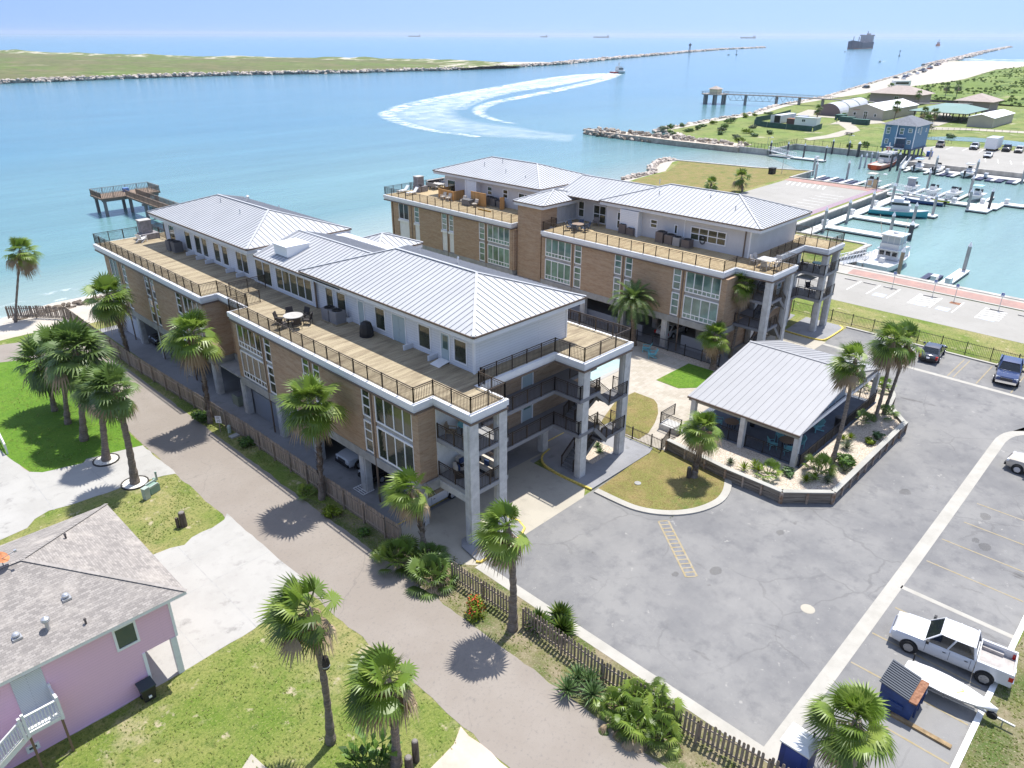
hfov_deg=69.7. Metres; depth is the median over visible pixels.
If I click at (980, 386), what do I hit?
concrete strip
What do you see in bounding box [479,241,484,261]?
window
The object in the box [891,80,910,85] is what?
motor home
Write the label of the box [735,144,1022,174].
seawall cap
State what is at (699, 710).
concrete border
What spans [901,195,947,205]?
motor boat
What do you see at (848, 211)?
mooring piling
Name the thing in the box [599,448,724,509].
front lawn
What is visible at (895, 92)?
beach pavilion
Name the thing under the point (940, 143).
pickup truck
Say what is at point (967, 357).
kerb
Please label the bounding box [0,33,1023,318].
sea
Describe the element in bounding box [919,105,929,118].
fan palm
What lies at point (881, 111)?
metal hall
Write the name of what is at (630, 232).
condenser unit
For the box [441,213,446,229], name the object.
window
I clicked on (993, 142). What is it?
box trailer
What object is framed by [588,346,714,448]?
patio
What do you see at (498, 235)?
window
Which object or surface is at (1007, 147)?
pickup truck
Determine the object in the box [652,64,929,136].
shore revetment
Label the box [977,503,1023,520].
stall line
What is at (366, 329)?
covered grill
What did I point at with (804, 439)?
patio chair
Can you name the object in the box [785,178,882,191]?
brick walk
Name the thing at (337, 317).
condenser unit
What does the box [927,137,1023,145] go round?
creek water
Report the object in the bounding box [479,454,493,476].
outdoor sofa
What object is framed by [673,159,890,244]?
seawall cap
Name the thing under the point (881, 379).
palmetto
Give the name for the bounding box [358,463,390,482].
sedan car
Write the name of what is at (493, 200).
condenser unit
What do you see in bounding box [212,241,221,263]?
window
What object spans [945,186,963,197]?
motor boat
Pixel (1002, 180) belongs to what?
boat lift
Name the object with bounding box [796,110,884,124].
yard track
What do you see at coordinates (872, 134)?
ground
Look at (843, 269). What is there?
quay walk
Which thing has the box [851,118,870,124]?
green skip
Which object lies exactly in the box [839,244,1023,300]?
seawall cap
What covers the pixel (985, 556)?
stall line
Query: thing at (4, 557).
satellite dish
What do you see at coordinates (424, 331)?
window
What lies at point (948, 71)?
beach road
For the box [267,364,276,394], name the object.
window
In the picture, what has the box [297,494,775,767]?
verge
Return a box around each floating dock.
[769,154,826,162]
[801,195,900,233]
[824,177,839,180]
[827,225,881,238]
[839,179,853,182]
[849,249,877,266]
[853,215,918,228]
[879,184,892,188]
[879,206,938,218]
[887,191,1003,213]
[902,166,1023,182]
[930,269,969,284]
[957,193,968,200]
[1000,198,1023,208]
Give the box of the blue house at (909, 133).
[880,115,932,161]
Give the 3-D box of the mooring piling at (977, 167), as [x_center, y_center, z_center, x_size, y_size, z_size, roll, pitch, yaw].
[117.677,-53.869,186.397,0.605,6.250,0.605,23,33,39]
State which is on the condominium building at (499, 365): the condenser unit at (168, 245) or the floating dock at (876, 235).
the condenser unit at (168, 245)
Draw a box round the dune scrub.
[856,66,1023,105]
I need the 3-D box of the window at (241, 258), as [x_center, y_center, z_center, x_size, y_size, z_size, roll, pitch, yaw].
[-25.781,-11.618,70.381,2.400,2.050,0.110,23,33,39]
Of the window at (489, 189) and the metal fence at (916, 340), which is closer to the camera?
the metal fence at (916, 340)
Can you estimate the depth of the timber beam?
36.21 m
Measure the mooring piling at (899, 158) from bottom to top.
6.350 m
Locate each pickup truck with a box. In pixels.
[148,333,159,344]
[888,611,1018,687]
[935,140,944,147]
[969,142,980,149]
[992,354,1023,386]
[1001,144,1012,151]
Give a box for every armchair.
[453,462,463,478]
[454,454,463,466]
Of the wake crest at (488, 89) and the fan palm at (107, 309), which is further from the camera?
the wake crest at (488, 89)
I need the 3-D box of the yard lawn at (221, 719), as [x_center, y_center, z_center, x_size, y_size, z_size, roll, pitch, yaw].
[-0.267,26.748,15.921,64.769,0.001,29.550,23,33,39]
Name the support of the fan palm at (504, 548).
on the verge
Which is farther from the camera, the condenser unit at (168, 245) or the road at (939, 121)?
the road at (939, 121)
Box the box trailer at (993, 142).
[984,136,1003,150]
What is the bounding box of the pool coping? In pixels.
[590,358,619,384]
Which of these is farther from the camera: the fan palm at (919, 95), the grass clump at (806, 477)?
the fan palm at (919, 95)
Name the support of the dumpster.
on the asphalt lot
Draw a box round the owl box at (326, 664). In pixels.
[322,655,329,670]
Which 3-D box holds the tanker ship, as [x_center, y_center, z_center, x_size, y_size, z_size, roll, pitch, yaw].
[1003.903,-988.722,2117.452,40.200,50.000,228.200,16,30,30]
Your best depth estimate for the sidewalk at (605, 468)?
58.92 m
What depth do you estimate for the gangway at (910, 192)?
161.70 m
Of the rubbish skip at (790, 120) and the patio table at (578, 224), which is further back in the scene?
the rubbish skip at (790, 120)
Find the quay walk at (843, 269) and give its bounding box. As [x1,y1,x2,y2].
[837,265,1023,310]
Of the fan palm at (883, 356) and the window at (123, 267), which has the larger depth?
the window at (123, 267)
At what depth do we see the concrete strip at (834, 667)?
44.71 m
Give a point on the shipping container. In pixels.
(780, 118)
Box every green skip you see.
[835,114,847,119]
[839,116,855,122]
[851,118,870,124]
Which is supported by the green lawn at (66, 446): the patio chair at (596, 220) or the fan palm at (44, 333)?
the fan palm at (44, 333)
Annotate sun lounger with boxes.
[407,187,418,195]
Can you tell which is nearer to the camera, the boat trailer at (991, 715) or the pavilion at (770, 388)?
the boat trailer at (991, 715)
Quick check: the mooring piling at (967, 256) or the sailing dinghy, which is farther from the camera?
the mooring piling at (967, 256)
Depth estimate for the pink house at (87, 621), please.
35.98 m
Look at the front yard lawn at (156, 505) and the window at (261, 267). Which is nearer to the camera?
the front yard lawn at (156, 505)
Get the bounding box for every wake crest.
[384,73,617,136]
[473,74,620,99]
[476,74,618,118]
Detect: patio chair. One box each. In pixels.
[272,311,284,324]
[275,317,288,329]
[285,306,294,319]
[291,318,301,328]
[300,306,309,317]
[302,311,312,325]
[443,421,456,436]
[445,193,451,200]
[471,199,478,206]
[592,217,598,226]
[714,413,722,427]
[760,261,769,270]
[767,436,777,449]
[772,255,781,263]
[775,432,786,441]
[783,445,792,454]
[801,435,806,448]
[805,281,812,287]
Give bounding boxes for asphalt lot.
[477,328,1023,767]
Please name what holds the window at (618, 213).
in the condominium building at (524, 234)
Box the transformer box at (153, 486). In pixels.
[145,479,160,494]
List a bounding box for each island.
[0,53,553,82]
[461,517,523,559]
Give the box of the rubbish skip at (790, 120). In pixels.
[786,118,794,123]
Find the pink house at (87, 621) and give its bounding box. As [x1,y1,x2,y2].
[0,503,186,767]
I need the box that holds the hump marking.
[658,520,697,576]
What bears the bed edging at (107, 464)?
on the driveway at (23, 504)
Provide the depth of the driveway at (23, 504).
55.99 m
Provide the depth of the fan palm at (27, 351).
64.17 m
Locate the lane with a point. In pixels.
(502, 704)
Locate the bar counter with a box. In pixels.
[426,177,444,186]
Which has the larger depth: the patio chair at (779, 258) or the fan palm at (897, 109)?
the fan palm at (897, 109)
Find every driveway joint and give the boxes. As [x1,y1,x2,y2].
[27,474,53,509]
[35,455,145,491]
[168,536,237,570]
[170,552,267,602]
[176,626,203,657]
[178,547,255,625]
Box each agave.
[725,457,734,464]
[824,475,833,483]
[838,465,850,473]
[840,438,855,451]
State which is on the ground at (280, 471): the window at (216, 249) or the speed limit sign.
the speed limit sign
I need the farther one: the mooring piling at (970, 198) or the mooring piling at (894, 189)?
the mooring piling at (894, 189)
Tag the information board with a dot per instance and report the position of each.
(875, 182)
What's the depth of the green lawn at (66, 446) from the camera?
63.46 m
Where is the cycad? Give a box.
[523,600,579,638]
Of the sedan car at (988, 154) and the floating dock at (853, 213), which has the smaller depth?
the floating dock at (853, 213)
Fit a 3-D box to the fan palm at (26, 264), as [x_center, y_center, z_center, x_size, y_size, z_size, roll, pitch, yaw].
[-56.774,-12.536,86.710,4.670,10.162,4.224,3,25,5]
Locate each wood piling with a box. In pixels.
[174,511,187,527]
[404,754,412,767]
[411,738,419,763]
[686,466,691,478]
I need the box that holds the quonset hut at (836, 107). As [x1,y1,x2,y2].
[818,97,869,115]
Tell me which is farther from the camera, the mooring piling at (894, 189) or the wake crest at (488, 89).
the wake crest at (488, 89)
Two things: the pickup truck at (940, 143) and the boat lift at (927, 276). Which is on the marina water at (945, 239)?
the boat lift at (927, 276)
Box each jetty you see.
[554,46,765,64]
[921,46,1012,65]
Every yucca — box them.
[550,661,607,705]
[593,441,603,448]
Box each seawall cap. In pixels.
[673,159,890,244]
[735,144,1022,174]
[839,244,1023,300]
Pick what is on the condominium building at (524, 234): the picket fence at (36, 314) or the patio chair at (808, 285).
the patio chair at (808, 285)
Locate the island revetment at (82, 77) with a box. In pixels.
[0,61,555,83]
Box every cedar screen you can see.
[438,186,463,200]
[471,191,485,206]
[500,197,504,209]
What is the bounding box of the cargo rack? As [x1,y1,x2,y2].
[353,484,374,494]
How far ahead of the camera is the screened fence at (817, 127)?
266.88 m
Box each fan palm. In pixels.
[2,236,44,322]
[5,332,62,411]
[28,318,88,424]
[39,316,119,441]
[67,361,118,461]
[77,358,140,484]
[81,270,138,351]
[158,307,224,423]
[253,572,343,745]
[274,370,350,500]
[339,641,422,767]
[378,466,435,554]
[468,498,533,632]
[674,410,724,478]
[694,320,728,369]
[704,176,718,190]
[728,272,757,358]
[731,168,752,191]
[799,678,898,767]
[813,105,823,116]
[825,341,869,464]
[865,319,911,421]
[881,318,924,413]
[891,100,901,119]
[915,90,922,102]
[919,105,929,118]
[924,113,933,127]
[931,108,940,124]
[943,82,950,95]
[954,82,962,101]
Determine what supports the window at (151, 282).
in the condominium building at (499, 365)
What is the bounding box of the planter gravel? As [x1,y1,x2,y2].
[674,376,900,489]
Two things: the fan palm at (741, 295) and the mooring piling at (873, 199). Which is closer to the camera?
the fan palm at (741, 295)
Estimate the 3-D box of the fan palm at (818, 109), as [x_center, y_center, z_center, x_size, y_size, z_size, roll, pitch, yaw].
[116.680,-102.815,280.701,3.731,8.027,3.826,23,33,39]
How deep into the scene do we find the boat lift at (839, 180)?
180.98 m
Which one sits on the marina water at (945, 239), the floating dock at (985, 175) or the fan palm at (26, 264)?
the floating dock at (985, 175)
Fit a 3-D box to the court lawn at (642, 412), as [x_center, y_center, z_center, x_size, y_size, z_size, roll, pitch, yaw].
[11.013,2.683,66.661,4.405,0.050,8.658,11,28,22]
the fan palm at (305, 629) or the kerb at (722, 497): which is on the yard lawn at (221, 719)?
the fan palm at (305, 629)
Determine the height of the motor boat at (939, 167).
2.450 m
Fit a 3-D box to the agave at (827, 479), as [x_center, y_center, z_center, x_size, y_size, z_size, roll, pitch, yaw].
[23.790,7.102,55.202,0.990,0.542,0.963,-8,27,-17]
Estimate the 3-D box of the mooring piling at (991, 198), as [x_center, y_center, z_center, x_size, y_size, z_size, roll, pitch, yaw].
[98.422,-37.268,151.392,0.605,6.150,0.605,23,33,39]
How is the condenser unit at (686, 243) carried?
on the condominium building at (524, 234)
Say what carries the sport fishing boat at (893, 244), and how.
on the marina water at (945, 239)
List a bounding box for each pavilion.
[659,340,882,468]
[867,85,934,104]
[956,93,1002,111]
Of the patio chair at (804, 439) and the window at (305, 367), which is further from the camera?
the patio chair at (804, 439)
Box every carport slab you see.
[98,325,570,527]
[569,298,794,366]
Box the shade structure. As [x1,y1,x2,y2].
[908,103,989,122]
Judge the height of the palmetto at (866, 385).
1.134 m
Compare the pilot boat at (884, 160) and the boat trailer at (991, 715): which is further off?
the pilot boat at (884, 160)
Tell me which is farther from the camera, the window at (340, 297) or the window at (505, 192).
the window at (505, 192)
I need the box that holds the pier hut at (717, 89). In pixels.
[709,86,722,93]
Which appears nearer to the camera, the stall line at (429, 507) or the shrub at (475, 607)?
the shrub at (475, 607)
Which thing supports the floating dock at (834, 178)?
on the marina water at (945, 239)
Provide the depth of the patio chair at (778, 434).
60.88 m
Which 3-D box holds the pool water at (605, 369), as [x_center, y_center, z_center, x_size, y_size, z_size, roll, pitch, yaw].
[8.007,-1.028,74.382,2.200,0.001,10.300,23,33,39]
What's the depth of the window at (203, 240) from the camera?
75.31 m
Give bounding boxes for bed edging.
[92,453,119,466]
[120,475,148,490]
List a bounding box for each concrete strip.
[764,428,1023,755]
[822,343,1023,398]
[902,586,1013,638]
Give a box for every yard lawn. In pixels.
[0,474,218,553]
[14,593,507,767]
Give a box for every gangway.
[768,146,796,156]
[840,249,874,263]
[888,183,953,201]
[900,156,911,168]
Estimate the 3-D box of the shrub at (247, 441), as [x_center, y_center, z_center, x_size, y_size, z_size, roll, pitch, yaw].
[-22.087,4.796,61.252,1.753,0.721,1.640,23,33,39]
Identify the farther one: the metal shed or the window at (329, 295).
the metal shed
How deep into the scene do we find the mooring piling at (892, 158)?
195.61 m
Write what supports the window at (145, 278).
in the condominium building at (499, 365)
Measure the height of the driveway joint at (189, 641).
0.001 m
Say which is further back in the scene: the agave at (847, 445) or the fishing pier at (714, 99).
the fishing pier at (714, 99)
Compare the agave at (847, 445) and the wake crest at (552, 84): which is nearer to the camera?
the agave at (847, 445)
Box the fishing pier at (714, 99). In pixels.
[702,90,972,105]
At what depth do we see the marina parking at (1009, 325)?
93.12 m
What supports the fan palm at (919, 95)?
on the ground at (872, 134)
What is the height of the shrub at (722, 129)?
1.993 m
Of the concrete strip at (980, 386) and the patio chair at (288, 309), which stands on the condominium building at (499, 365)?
the patio chair at (288, 309)
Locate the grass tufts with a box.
[0,354,1023,767]
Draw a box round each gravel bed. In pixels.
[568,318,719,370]
[586,441,612,463]
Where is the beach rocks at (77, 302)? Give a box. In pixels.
[12,293,113,319]
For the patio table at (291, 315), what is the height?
0.740 m
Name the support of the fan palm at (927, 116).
on the ground at (872, 134)
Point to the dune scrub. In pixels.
(1002, 94)
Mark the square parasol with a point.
(806, 277)
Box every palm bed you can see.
[94,454,117,464]
[122,476,147,488]
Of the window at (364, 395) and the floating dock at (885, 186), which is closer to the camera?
the window at (364, 395)
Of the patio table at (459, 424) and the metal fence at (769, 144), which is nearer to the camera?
the patio table at (459, 424)
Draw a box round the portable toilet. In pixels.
[777,722,820,767]
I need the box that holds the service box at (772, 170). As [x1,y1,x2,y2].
[768,167,776,173]
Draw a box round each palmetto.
[296,482,317,499]
[369,533,422,577]
[404,550,460,602]
[413,540,452,570]
[589,676,685,761]
[751,458,783,479]
[802,452,837,481]
[853,379,871,388]
[855,409,876,424]
[872,404,899,420]
[878,376,897,392]
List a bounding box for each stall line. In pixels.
[398,498,446,524]
[851,661,967,724]
[872,632,980,687]
[877,722,948,764]
[927,561,1022,601]
[942,539,1023,571]
[964,522,1023,544]
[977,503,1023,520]
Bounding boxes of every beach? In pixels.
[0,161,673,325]
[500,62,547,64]
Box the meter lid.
[228,433,239,438]
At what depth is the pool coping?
74.49 m
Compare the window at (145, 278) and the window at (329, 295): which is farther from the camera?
the window at (145, 278)
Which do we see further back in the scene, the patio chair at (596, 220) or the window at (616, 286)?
the patio chair at (596, 220)
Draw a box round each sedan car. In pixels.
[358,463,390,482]
[654,322,688,338]
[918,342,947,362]
[983,152,992,157]
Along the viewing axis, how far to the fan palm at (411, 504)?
46.05 m
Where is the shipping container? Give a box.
[770,113,795,122]
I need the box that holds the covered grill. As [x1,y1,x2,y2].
[359,320,373,337]
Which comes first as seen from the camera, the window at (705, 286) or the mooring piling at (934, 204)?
the window at (705, 286)
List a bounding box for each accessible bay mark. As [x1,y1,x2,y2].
[872,293,885,296]
[913,301,927,306]
[935,306,949,311]
[980,316,995,321]
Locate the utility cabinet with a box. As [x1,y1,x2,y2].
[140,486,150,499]
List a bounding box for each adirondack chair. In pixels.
[134,234,147,242]
[642,344,651,352]
[648,348,657,358]
[813,419,825,432]
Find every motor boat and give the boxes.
[864,172,881,186]
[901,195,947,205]
[904,176,920,190]
[910,157,924,171]
[926,184,941,194]
[930,162,944,173]
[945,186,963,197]
[960,163,976,177]
[968,184,986,199]
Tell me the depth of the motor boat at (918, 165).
194.62 m
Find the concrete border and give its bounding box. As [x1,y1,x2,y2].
[475,563,777,763]
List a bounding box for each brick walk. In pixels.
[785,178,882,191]
[811,189,881,214]
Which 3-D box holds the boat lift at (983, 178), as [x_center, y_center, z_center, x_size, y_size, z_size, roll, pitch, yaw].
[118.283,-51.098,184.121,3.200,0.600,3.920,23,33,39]
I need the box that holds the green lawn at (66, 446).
[0,361,141,471]
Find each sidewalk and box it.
[543,426,652,489]
[786,317,841,338]
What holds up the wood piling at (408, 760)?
on the yard lawn at (221, 719)
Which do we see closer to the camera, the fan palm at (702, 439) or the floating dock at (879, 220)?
the fan palm at (702, 439)
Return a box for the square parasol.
[796,274,816,292]
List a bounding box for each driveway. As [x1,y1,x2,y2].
[0,445,175,539]
[31,514,303,757]
[242,754,266,767]
[431,727,506,767]
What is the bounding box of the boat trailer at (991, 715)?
[912,653,1014,727]
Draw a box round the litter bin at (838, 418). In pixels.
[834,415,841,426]
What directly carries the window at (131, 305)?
in the condominium building at (499, 365)
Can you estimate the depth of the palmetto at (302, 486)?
54.33 m
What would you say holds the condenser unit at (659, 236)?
on the condominium building at (524, 234)
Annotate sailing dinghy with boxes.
[905,660,997,713]
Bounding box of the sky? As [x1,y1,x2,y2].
[0,0,1023,36]
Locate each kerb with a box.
[476,517,525,563]
[541,449,591,490]
[594,479,731,515]
[784,325,842,340]
[846,326,1023,370]
[950,616,1023,767]
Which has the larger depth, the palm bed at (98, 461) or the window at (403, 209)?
the window at (403, 209)
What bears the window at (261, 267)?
in the condominium building at (499, 365)
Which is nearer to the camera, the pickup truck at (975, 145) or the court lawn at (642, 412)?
the court lawn at (642, 412)
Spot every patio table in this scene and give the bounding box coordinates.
[283,312,302,324]
[457,421,462,434]
[572,222,583,227]
[725,418,738,430]
[756,256,776,269]
[779,436,793,447]
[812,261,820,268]
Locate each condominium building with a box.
[93,194,633,544]
[383,156,844,361]
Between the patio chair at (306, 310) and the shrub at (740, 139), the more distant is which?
the shrub at (740, 139)
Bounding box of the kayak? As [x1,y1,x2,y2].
[933,198,949,202]
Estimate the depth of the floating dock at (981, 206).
155.07 m
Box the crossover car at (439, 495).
[401,486,454,506]
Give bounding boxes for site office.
[794,116,820,125]
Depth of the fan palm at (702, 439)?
54.96 m
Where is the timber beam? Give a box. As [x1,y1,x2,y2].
[890,712,951,749]
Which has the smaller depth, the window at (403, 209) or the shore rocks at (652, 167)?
the window at (403, 209)
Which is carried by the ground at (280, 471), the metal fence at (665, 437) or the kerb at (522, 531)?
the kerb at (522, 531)
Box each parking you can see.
[739,180,866,210]
[796,273,1023,343]
[913,146,1023,172]
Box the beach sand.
[0,305,96,340]
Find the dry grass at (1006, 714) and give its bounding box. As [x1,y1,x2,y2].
[959,634,1023,767]
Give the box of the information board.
[865,178,877,188]
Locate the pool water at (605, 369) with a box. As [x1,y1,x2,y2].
[590,359,619,380]
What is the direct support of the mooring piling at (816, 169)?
in the marina water at (945, 239)
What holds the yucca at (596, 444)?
on the gravel bed at (593, 456)
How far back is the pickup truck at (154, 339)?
80.00 m
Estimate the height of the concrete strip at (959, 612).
0.001 m
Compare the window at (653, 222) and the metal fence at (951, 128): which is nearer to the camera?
the window at (653, 222)
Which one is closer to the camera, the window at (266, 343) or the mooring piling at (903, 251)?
the window at (266, 343)
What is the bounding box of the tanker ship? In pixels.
[847,31,874,48]
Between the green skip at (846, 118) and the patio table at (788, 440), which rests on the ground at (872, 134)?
the green skip at (846, 118)
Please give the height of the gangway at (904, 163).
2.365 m
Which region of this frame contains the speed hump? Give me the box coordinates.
[660,521,695,575]
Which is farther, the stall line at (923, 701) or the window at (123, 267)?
the window at (123, 267)
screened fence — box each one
[754,110,812,131]
[813,124,821,131]
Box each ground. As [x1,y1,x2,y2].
[0,161,1023,767]
[667,61,1023,178]
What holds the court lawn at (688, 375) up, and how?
on the patio
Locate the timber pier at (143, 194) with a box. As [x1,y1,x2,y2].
[89,182,177,218]
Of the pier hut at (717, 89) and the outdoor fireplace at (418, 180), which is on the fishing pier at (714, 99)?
the pier hut at (717, 89)
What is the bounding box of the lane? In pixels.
[0,342,666,767]
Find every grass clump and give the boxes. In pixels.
[737,459,764,471]
[800,472,821,482]
[842,431,857,440]
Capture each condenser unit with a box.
[165,239,174,252]
[170,240,184,253]
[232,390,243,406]
[321,305,336,323]
[329,308,347,326]
[486,195,493,205]
[489,197,498,207]
[496,200,505,208]
[617,223,626,234]
[625,227,634,236]
[654,230,667,243]
[663,233,676,245]
[671,236,683,247]
[680,238,693,249]
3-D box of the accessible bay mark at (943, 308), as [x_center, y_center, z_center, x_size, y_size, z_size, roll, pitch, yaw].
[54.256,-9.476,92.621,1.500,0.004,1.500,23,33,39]
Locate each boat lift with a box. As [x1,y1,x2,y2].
[817,177,833,180]
[830,178,847,182]
[845,180,861,183]
[921,273,942,280]
[939,173,952,176]
[975,177,993,181]
[994,179,1014,184]
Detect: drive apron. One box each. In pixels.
[396,446,584,564]
[734,332,824,350]
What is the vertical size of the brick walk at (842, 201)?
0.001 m
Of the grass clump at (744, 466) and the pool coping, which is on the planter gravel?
the grass clump at (744, 466)
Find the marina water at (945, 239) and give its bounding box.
[766,150,1023,298]
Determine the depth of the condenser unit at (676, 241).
80.83 m
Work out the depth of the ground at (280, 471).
82.24 m
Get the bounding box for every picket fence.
[5,305,64,318]
[62,306,401,538]
[451,562,509,614]
[522,607,788,767]
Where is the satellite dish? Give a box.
[0,549,16,565]
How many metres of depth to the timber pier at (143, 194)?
144.29 m
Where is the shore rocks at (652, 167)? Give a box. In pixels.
[621,157,677,179]
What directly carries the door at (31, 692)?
in the pink house at (87, 621)
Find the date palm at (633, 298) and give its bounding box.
[608,278,659,345]
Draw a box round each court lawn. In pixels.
[601,392,657,438]
[657,363,713,387]
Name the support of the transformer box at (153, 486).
on the front yard lawn at (156, 505)
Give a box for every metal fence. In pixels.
[570,310,720,366]
[596,414,680,450]
[737,139,796,148]
[791,300,1023,366]
[796,138,877,151]
[928,128,1017,143]
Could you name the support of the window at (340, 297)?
in the condominium building at (499, 365)
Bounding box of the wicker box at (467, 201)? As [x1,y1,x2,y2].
[461,198,474,205]
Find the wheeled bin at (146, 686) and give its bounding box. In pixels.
[135,676,155,702]
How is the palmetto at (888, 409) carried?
on the planter gravel
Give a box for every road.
[669,61,1023,128]
[927,112,955,125]
[929,127,1023,132]
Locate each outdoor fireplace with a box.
[135,218,159,239]
[413,175,427,192]
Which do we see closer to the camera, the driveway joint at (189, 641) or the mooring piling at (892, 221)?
the driveway joint at (189, 641)
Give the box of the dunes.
[0,49,520,67]
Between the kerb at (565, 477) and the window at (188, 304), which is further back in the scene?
the window at (188, 304)
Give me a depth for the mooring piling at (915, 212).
137.55 m
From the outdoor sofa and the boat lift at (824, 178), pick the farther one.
the boat lift at (824, 178)
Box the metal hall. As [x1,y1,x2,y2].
[848,99,918,120]
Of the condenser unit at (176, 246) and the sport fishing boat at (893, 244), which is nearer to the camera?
the condenser unit at (176, 246)
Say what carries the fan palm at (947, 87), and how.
on the ground at (872, 134)
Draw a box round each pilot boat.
[610,62,624,73]
[867,142,898,169]
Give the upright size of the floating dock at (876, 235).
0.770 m
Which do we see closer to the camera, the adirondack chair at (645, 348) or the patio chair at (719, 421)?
the patio chair at (719, 421)
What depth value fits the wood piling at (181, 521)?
50.84 m
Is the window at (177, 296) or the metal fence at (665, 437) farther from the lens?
the window at (177, 296)
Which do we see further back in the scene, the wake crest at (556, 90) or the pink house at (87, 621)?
the wake crest at (556, 90)
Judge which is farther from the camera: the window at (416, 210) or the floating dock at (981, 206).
the floating dock at (981, 206)
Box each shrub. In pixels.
[190,410,206,422]
[237,435,255,446]
[321,504,341,518]
[337,725,401,767]
[358,527,370,536]
[464,594,486,622]
[659,125,668,129]
[682,128,694,131]
[717,127,726,131]
[723,118,734,122]
[734,137,745,140]
[741,128,753,133]
[781,465,794,477]
[836,452,856,467]
[861,141,869,147]
[864,436,875,444]
[872,430,885,440]
[946,134,956,137]
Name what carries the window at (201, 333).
in the condominium building at (499, 365)
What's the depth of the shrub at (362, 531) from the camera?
50.14 m
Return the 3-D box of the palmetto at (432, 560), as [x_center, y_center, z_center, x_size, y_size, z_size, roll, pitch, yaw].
[-4.891,11.850,45.935,3.695,2.454,4.132,0,25,1]
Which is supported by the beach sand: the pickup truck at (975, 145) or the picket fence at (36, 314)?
the picket fence at (36, 314)
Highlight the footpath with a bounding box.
[803,122,859,139]
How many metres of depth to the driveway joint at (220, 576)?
46.56 m
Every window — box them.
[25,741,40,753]
[109,258,119,278]
[112,620,140,651]
[121,264,127,283]
[126,285,133,308]
[143,276,150,296]
[148,298,156,322]
[149,279,156,299]
[154,301,161,325]
[167,224,176,239]
[175,293,182,313]
[182,296,201,314]
[183,230,192,250]
[188,328,205,336]
[193,234,202,254]
[200,236,209,258]
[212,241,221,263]
[220,244,229,266]
[234,250,249,275]
[236,324,262,358]
[240,349,266,388]
[254,258,273,287]
[263,338,271,363]
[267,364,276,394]
[274,266,313,303]
[301,358,308,375]
[312,364,319,384]
[324,286,334,305]
[335,290,347,317]
[361,389,370,418]
[363,419,373,453]
[374,305,386,332]
[374,396,412,441]
[376,426,414,471]
[398,203,408,220]
[414,207,418,222]
[417,322,431,351]
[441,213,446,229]
[447,179,455,190]
[449,215,453,231]
[453,337,467,366]
[479,222,484,239]
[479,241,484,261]
[487,186,492,195]
[487,224,508,245]
[487,244,508,267]
[503,189,507,198]
[518,193,528,197]
[545,238,571,261]
[545,259,570,285]
[573,266,580,287]
[574,245,581,264]
[578,201,584,217]
[593,204,606,224]
[612,276,620,298]
[614,255,621,274]
[616,211,619,228]
[623,279,630,295]
[624,257,632,277]
[650,219,657,228]
[669,292,679,315]
[672,269,681,289]
[673,224,677,234]
[682,295,718,325]
[684,271,721,299]
[690,226,726,246]
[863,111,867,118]
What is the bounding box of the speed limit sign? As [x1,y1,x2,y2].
[215,416,221,431]
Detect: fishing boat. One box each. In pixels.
[863,214,910,271]
[868,193,928,218]
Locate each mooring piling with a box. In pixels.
[812,156,816,174]
[814,162,818,179]
[822,207,828,231]
[845,161,850,178]
[845,199,851,222]
[856,141,861,156]
[870,191,875,207]
[889,152,894,170]
[889,212,895,229]
[890,183,896,204]
[896,152,901,170]
[896,166,901,185]
[897,247,905,273]
[907,221,914,240]
[911,202,918,221]
[926,169,931,188]
[931,193,938,213]
[962,242,972,269]
[966,189,973,208]
[968,175,974,193]
[974,159,979,175]
[987,188,994,207]
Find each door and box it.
[9,667,52,715]
[781,746,801,767]
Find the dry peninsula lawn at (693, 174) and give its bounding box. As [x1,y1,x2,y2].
[633,161,805,192]
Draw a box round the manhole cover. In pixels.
[800,604,814,613]
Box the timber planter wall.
[665,376,907,504]
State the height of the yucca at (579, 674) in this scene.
1.109 m
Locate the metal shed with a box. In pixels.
[966,109,1014,127]
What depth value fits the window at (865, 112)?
302.36 m
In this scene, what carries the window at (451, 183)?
in the condominium building at (524, 234)
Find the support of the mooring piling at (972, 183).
in the marina water at (945, 239)
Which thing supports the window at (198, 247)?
in the condominium building at (499, 365)
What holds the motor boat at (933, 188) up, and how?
on the marina water at (945, 239)
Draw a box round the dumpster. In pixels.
[879,659,929,720]
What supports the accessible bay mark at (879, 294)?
on the marina parking at (1009, 325)

